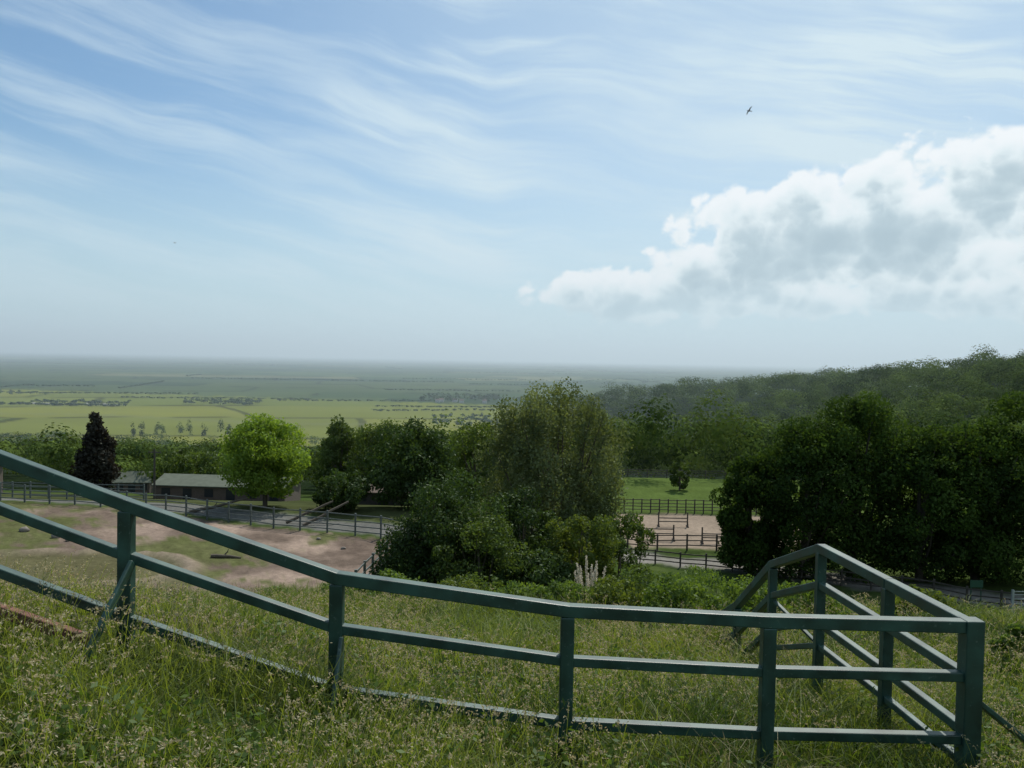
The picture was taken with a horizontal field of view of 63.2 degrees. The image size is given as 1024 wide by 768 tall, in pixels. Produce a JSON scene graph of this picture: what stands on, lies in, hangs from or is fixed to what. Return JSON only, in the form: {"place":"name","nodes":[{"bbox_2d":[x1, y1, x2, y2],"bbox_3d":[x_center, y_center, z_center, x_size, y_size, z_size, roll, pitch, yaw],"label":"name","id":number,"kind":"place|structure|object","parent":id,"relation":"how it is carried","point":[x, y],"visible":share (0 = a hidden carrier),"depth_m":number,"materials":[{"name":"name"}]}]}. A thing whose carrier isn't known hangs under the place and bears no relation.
{"place":"outdoors","nodes":[
{"label":"outdoors","id":0,"kind":"place"},
{"bbox_2d":[257,585,294,595],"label":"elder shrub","id":1,"kind":"object","parent":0,"point":[273,591],"visible":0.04,"depth_m":18.87,"materials":[{"name":"green plant"}]},
{"bbox_2d":[0,350,1023,767],"bbox_3d":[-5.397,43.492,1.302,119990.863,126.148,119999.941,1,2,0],"label":"ground","id":2,"kind":"structure","parent":0,"point":[52,372],"depth_m":884.83,"materials":[{"name":"green plant"}]},
{"bbox_2d":[0,466,2,492],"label":"walls","id":3,"kind":"structure","parent":2,"relation":"on","point":[1,474],"depth_m":107.16,"materials":[{"name":"brick"}]},
{"bbox_2d":[19,527,29,531],"bbox_3d":[-37.771,11.284,64.398,0.705,0.480,0.637,0,2,-37],"label":"boulder","id":4,"kind":"object","parent":2,"relation":"on","point":[24,529],"visible":1,"depth_m":64.20,"materials":[{"name":"stone"}]},
{"bbox_2d":[1,481,144,500],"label":"paddock fence","id":5,"kind":"object","parent":2,"relation":"on","point":[117,488],"visible":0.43,"depth_m":86.74,"materials":[{"name":"wood"}]},
{"bbox_2d":[67,411,122,489],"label":"copper beech tree","id":6,"kind":"object","parent":2,"relation":"on","point":[94,459],"visible":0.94,"depth_m":104.33,"materials":[{"name":"purple plant"}]},
{"bbox_2d":[112,471,156,492],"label":"farm cottage","id":7,"kind":"structure","parent":2,"relation":"on","point":[131,478],"depth_m":122.78,"materials":[{"name":"brick"}]},
{"bbox_2d":[116,484,146,491],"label":"doors and windows","id":8,"kind":"structure","parent":7,"relation":"in","point":[130,488],"depth_m":122.52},
{"bbox_2d":[148,449,160,498],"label":"utility pole","id":9,"kind":"object","parent":2,"relation":"on","point":[154,476],"visible":0.93,"depth_m":92.31,"materials":[{"name":"brown wood"}]},
{"bbox_2d":[148,446,215,482],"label":"oak tree","id":10,"kind":"object","parent":2,"relation":"on","point":[180,463],"visible":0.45,"depth_m":110.78,"materials":[{"name":"green plant"}]},
{"bbox_2d":[0,482,403,538],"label":"paddock fence","id":11,"kind":"object","parent":2,"relation":"on","point":[49,500],"visible":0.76,"depth_m":69.54,"materials":[{"name":"wood"}]},
{"bbox_2d":[189,497,247,512],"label":"fallen log","id":12,"kind":"object","parent":2,"relation":"on","point":[219,505],"visible":0.72,"depth_m":74.31,"materials":[{"name":"brown wood"}]},
{"bbox_2d":[211,549,240,558],"bbox_3d":[-19.729,11.756,57.438,2.024,0.722,0.336,1,2,-8],"label":"fallen log","id":13,"kind":"object","parent":2,"relation":"on","point":[222,556],"visible":1,"depth_m":57.30,"materials":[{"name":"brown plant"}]},
{"bbox_2d":[151,473,303,500],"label":"brick stable block","id":14,"kind":"structure","parent":2,"relation":"on","point":[204,486],"depth_m":94.04,"materials":[{"name":"brown brick"}]},
{"bbox_2d":[161,488,277,500],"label":"doors and windows","id":15,"kind":"structure","parent":14,"relation":"in","point":[186,491],"depth_m":93.76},
{"bbox_2d":[197,450,260,474],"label":"oak tree","id":16,"kind":"object","parent":2,"relation":"on","point":[210,467],"visible":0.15,"depth_m":102.66,"materials":[{"name":"green plant"}]},
{"bbox_2d":[216,412,312,506],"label":"ash tree","id":17,"kind":"object","parent":2,"relation":"on","point":[275,463],"visible":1,"depth_m":76.03,"materials":[{"name":"green plant"}]},
{"bbox_2d":[286,501,332,523],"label":"fallen log","id":18,"kind":"object","parent":2,"relation":"on","point":[306,512],"visible":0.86,"depth_m":70.81,"materials":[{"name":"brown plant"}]},
{"bbox_2d":[302,501,348,525],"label":"fallen log","id":19,"kind":"object","parent":2,"relation":"on","point":[322,515],"visible":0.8,"depth_m":70.19,"materials":[{"name":"wood"}]},
{"bbox_2d":[314,414,364,495],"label":"poplar tree","id":20,"kind":"object","parent":2,"relation":"on","point":[341,441],"visible":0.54,"depth_m":119.17,"materials":[{"name":"green plant"}]},
{"bbox_2d":[311,468,370,512],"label":"oak tree","id":21,"kind":"object","parent":2,"relation":"on","point":[344,487],"visible":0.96,"depth_m":74.75,"materials":[{"name":"green plant"}]},
{"bbox_2d":[314,582,373,600],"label":"elder shrub","id":22,"kind":"object","parent":2,"relation":"on","point":[358,590],"visible":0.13,"depth_m":18.28,"materials":[{"name":"green plant"}]},
{"bbox_2d":[342,417,403,482],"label":"oak tree","id":23,"kind":"object","parent":2,"relation":"on","point":[362,437],"visible":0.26,"depth_m":115.07,"materials":[{"name":"green plant"}]},
{"bbox_2d":[354,524,402,589],"bbox_3d":[-8.335,11.299,54.624,0.183,2.412,16.670,1,2,3],"label":"paddock fence","id":24,"kind":"object","parent":2,"relation":"on","point":[363,565],"visible":0.16,"depth_m":49.80,"materials":[{"name":"metal"}]},
{"bbox_2d":[359,483,410,505],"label":"timber shed","id":25,"kind":"structure","parent":2,"relation":"on","point":[368,500],"depth_m":87.17,"materials":[{"name":"brown wood"}]},
{"bbox_2d":[361,494,404,504],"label":"doors and windows","id":26,"kind":"structure","parent":25,"relation":"in","point":[364,499],"depth_m":86.98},
{"bbox_2d":[0,358,797,425],"bbox_3d":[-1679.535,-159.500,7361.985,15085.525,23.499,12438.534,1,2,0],"label":"marsh hedgerows","id":27,"kind":"object","parent":2,"relation":"on","point":[421,398],"visible":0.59,"depth_m":1902.91,"materials":[{"name":"green plant"}]},
{"bbox_2d":[371,568,426,601],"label":"elder shrub","id":28,"kind":"object","parent":2,"relation":"on","point":[391,575],"visible":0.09,"depth_m":18.75,"materials":[{"name":"green plant"}]},
{"bbox_2d":[368,516,449,596],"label":"hawthorn tree","id":29,"kind":"object","parent":2,"relation":"on","point":[391,538],"visible":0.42,"depth_m":44.87,"materials":[{"name":"green plant"}]},
{"bbox_2d":[361,416,467,510],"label":"oak tree","id":30,"kind":"object","parent":2,"relation":"on","point":[419,451],"visible":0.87,"depth_m":78.30,"materials":[{"name":"green plant"}]},
{"bbox_2d":[380,467,522,588],"bbox_3d":[-3.332,8.669,46.146,7.425,7.816,7.342,2,2,37],"label":"hawthorn tree","id":31,"kind":"object","parent":2,"relation":"on","point":[438,515],"visible":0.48,"depth_m":44.87,"materials":[{"name":"green plant"}]},
{"bbox_2d":[433,574,482,605],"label":"elder shrub","id":32,"kind":"object","parent":2,"relation":"on","point":[464,584],"visible":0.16,"depth_m":18.61,"materials":[{"name":"green plant"}]},
{"bbox_2d":[435,398,486,402],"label":"village houses","id":33,"kind":"structure","parent":2,"relation":"on","point":[439,400],"depth_m":1841.51,"materials":[{"name":"tile"}]},
{"bbox_2d":[442,420,508,503],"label":"oak tree","id":34,"kind":"object","parent":2,"relation":"on","point":[469,440],"visible":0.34,"depth_m":94.89,"materials":[{"name":"green plant"}]},
{"bbox_2d":[427,514,534,590],"bbox_3d":[-1.588,9.466,43.469,5.630,5.472,5.970,1,2,0],"label":"hawthorn tree","id":35,"kind":"object","parent":2,"relation":"on","point":[497,545],"visible":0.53,"depth_m":42.53,"materials":[{"name":"green plant"}]},
{"bbox_2d":[437,572,524,593],"bbox_3d":[-0.648,5.231,20.317,2.323,1.537,2.255,2,2,34],"label":"elder shrub","id":36,"kind":"object","parent":2,"relation":"on","point":[484,584],"visible":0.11,"depth_m":20.18,"materials":[{"name":"green plant"}]},
{"bbox_2d":[0,550,1023,767],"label":"meadow grass","id":37,"kind":"structure","parent":2,"relation":"on","point":[445,671],"depth_m":6.28,"materials":[{"name":"plant"}]},
{"bbox_2d":[0,449,1023,767],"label":"steel fence","id":38,"kind":"object","parent":2,"relation":"on","point":[964,673],"visible":0.86,"depth_m":6.03,"materials":[{"name":"green metal"}]},
{"bbox_2d":[0,369,1023,485],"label":"woodland edge","id":39,"kind":"object","parent":2,"relation":"on","point":[648,451],"visible":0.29,"depth_m":142.14,"materials":[{"name":"green plant"}]},
{"bbox_2d":[0,344,1023,478],"bbox_3d":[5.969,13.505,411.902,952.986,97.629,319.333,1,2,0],"label":"woodland","id":40,"kind":"object","parent":2,"relation":"on","point":[971,369],"visible":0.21,"depth_m":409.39,"materials":[{"name":"green plant"}]},
{"bbox_2d":[489,579,544,597],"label":"elder shrub","id":41,"kind":"object","parent":2,"relation":"on","point":[507,588],"visible":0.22,"depth_m":18.62,"materials":[{"name":"green plant"}]},
{"bbox_2d":[484,484,574,585],"bbox_3d":[0.523,9.340,47.527,5.630,7.177,5.922,1,2,-14],"label":"hawthorn tree","id":42,"kind":"object","parent":2,"relation":"on","point":[519,511],"visible":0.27,"depth_m":47.14,"materials":[{"name":"green plant"}]},
{"bbox_2d":[495,547,578,598],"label":"hawthorn tree","id":43,"kind":"object","parent":2,"relation":"on","point":[544,572],"visible":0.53,"depth_m":41.98,"materials":[{"name":"green plant"}]},
{"bbox_2d":[472,377,634,562],"bbox_3d":[2.823,6.596,56.147,11.028,14.306,10.580,1,2,0],"label":"willow tree","id":44,"kind":"object","parent":2,"relation":"on","point":[521,463],"visible":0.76,"depth_m":53.95,"materials":[{"name":"green plant"}]},
{"bbox_2d":[535,579,599,603],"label":"elder shrub","id":45,"kind":"object","parent":2,"relation":"on","point":[559,588],"visible":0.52,"depth_m":17.85,"materials":[{"name":"green plant"}]},
{"bbox_2d":[542,514,620,588],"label":"hazel tree","id":46,"kind":"object","parent":2,"relation":"on","point":[594,552],"visible":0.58,"depth_m":43.54,"materials":[{"name":"green plant"}]},
{"bbox_2d":[574,510,655,593],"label":"hazel tree","id":47,"kind":"object","parent":2,"relation":"on","point":[629,526],"visible":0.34,"depth_m":47.26,"materials":[{"name":"green plant"}]},
{"bbox_2d":[585,573,660,620],"bbox_3d":[2.099,4.164,15.924,1.444,0.951,1.621,1,2,0],"label":"elder shrub","id":48,"kind":"object","parent":2,"relation":"on","point":[606,586],"visible":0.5,"depth_m":15.70,"materials":[{"name":"green plant"}]},
{"bbox_2d":[597,558,672,599],"bbox_3d":[3.050,5.037,19.520,2.020,1.623,2.117,0,2,-25],"label":"elder shrub","id":49,"kind":"object","parent":2,"relation":"on","point":[644,581],"visible":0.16,"depth_m":19.82,"materials":[{"name":"green plant"}]},
{"bbox_2d":[642,525,674,541],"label":"show jump","id":50,"kind":"object","parent":2,"relation":"on","point":[673,538],"visible":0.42,"depth_m":79.32,"materials":[{"name":"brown wood"}]},
{"bbox_2d":[657,512,688,527],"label":"show jump","id":51,"kind":"object","parent":2,"relation":"on","point":[658,525],"visible":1,"depth_m":86.32,"materials":[{"name":"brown wood"}]},
{"bbox_2d":[597,498,757,514],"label":"timber fence","id":52,"kind":"object","parent":2,"relation":"on","point":[668,506],"visible":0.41,"depth_m":94.38,"materials":[{"name":"brown wood"}]},
{"bbox_2d":[668,456,690,490],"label":"field maple tree","id":53,"kind":"object","parent":2,"relation":"on","point":[674,477],"visible":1,"depth_m":112.25,"materials":[{"name":"green plant"}]},
{"bbox_2d":[642,571,720,624],"bbox_3d":[2.965,3.873,14.826,1.500,1.104,1.612,1,2,0],"label":"elder shrub","id":54,"kind":"object","parent":2,"relation":"on","point":[685,591],"visible":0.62,"depth_m":14.57,"materials":[{"name":"green plant"}]},
{"bbox_2d":[558,469,830,478],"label":"timber fence","id":55,"kind":"object","parent":2,"relation":"on","point":[666,472],"visible":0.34,"depth_m":125.36,"materials":[{"name":"brown wood"}]},
{"bbox_2d":[619,533,800,550],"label":"timber fence","id":56,"kind":"object","parent":2,"relation":"on","point":[686,540],"visible":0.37,"depth_m":74.67,"materials":[{"name":"brown wood"}]},
{"bbox_2d":[700,527,720,543],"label":"show jump","id":57,"kind":"object","parent":2,"relation":"on","point":[702,533],"visible":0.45,"depth_m":78.33,"materials":[{"name":"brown wood"}]},
{"bbox_2d":[676,564,756,601],"bbox_3d":[4.968,5.288,20.002,2.174,1.726,2.651,2,2,22],"label":"elder shrub","id":58,"kind":"object","parent":2,"relation":"on","point":[706,581],"visible":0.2,"depth_m":20.25,"materials":[{"name":"green plant"}]},
{"bbox_2d":[702,578,792,633],"bbox_3d":[3.995,3.797,14.029,1.379,1.079,1.571,2,2,35],"label":"elder shrub","id":59,"kind":"object","parent":2,"relation":"on","point":[737,591],"visible":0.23,"depth_m":13.95,"materials":[{"name":"green plant"}]},
{"bbox_2d":[708,452,795,574],"bbox_3d":[18.928,10.234,66.320,6.686,9.748,6.956,1,2,0],"label":"lime tree","id":60,"kind":"object","parent":2,"relation":"on","point":[734,519],"visible":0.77,"depth_m":64.72,"materials":[{"name":"green plant"}]},
{"bbox_2d":[751,580,846,614],"bbox_3d":[5.287,4.085,15.362,1.730,0.953,1.903,1,2,0],"label":"elder shrub","id":61,"kind":"object","parent":2,"relation":"on","point":[806,597],"visible":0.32,"depth_m":15.14,"materials":[{"name":"green plant"}]},
{"bbox_2d":[745,415,873,584],"bbox_3d":[22.499,8.718,64.000,9.098,12.902,9.636,1,2,0],"label":"lime tree","id":62,"kind":"object","parent":2,"relation":"on","point":[798,459],"visible":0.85,"depth_m":62.16,"materials":[{"name":"green plant"}]},
{"bbox_2d":[624,547,1023,608],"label":"timber fence","id":63,"kind":"object","parent":2,"relation":"on","point":[933,587],"visible":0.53,"depth_m":61.07,"materials":[{"name":"grey wood"}]},
{"bbox_2d":[793,388,921,583],"bbox_3d":[26.610,7.715,65.645,9.657,15.000,10.116,1,2,0],"label":"lime tree","id":64,"kind":"object","parent":2,"relation":"on","point":[858,419],"visible":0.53,"depth_m":63.40,"materials":[{"name":"green plant"}]},
{"bbox_2d":[857,423,987,582],"bbox_3d":[31.401,9.112,63.207,8.385,12.336,8.965,3,2,42],"label":"lime tree","id":65,"kind":"object","parent":2,"relation":"on","point":[914,533],"visible":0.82,"depth_m":61.60,"materials":[{"name":"green plant"}]},
{"bbox_2d":[895,584,961,616],"bbox_3d":[7.916,4.290,15.964,1.388,0.820,1.408,1,2,0],"label":"elder shrub","id":66,"kind":"object","parent":2,"relation":"on","point":[932,594],"visible":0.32,"depth_m":15.82,"materials":[{"name":"green plant"}]},
{"bbox_2d":[905,414,1023,584],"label":"lime tree","id":67,"kind":"object","parent":2,"relation":"on","point":[974,439],"visible":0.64,"depth_m":61.24,"materials":[{"name":"green plant"}]},
{"bbox_2d":[970,580,982,600],"bbox_3d":[32.330,14.510,57.966,0.900,1.700,0.090,1,2,0],"label":"notice board","id":68,"kind":"object","parent":2,"relation":"on","point":[976,583],"visible":0.76,"depth_m":57.90,"materials":[{"name":"green wood"}]},
{"bbox_2d":[968,390,1023,578],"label":"lime tree","id":69,"kind":"object","parent":2,"relation":"on","point":[1006,402],"visible":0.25,"depth_m":64.49,"materials":[{"name":"green plant"}]},
{"bbox_2d":[987,623,1023,667],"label":"elder shrub","id":70,"kind":"object","parent":2,"relation":"on","point":[1016,628],"visible":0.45,"depth_m":11.12,"materials":[{"name":"green plant"}]},
{"bbox_2d":[1011,590,1023,612],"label":"metal gate","id":71,"kind":"structure","parent":2,"relation":"on","point":[1012,596],"depth_m":54.69,"materials":[{"name":"grey metal"}]},
{"bbox_2d":[0,0,1023,367],"label":"sky","id":72,"kind":"structure","parent":0,"point":[542,180],"materials":[{"name":"blue"}]},
{"bbox_2d":[574,555,605,587],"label":"pampas grass","id":73,"kind":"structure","parent":0,"point":[594,576],"depth_m":23.18,"materials":[{"name":"beige plant"}]}
]}

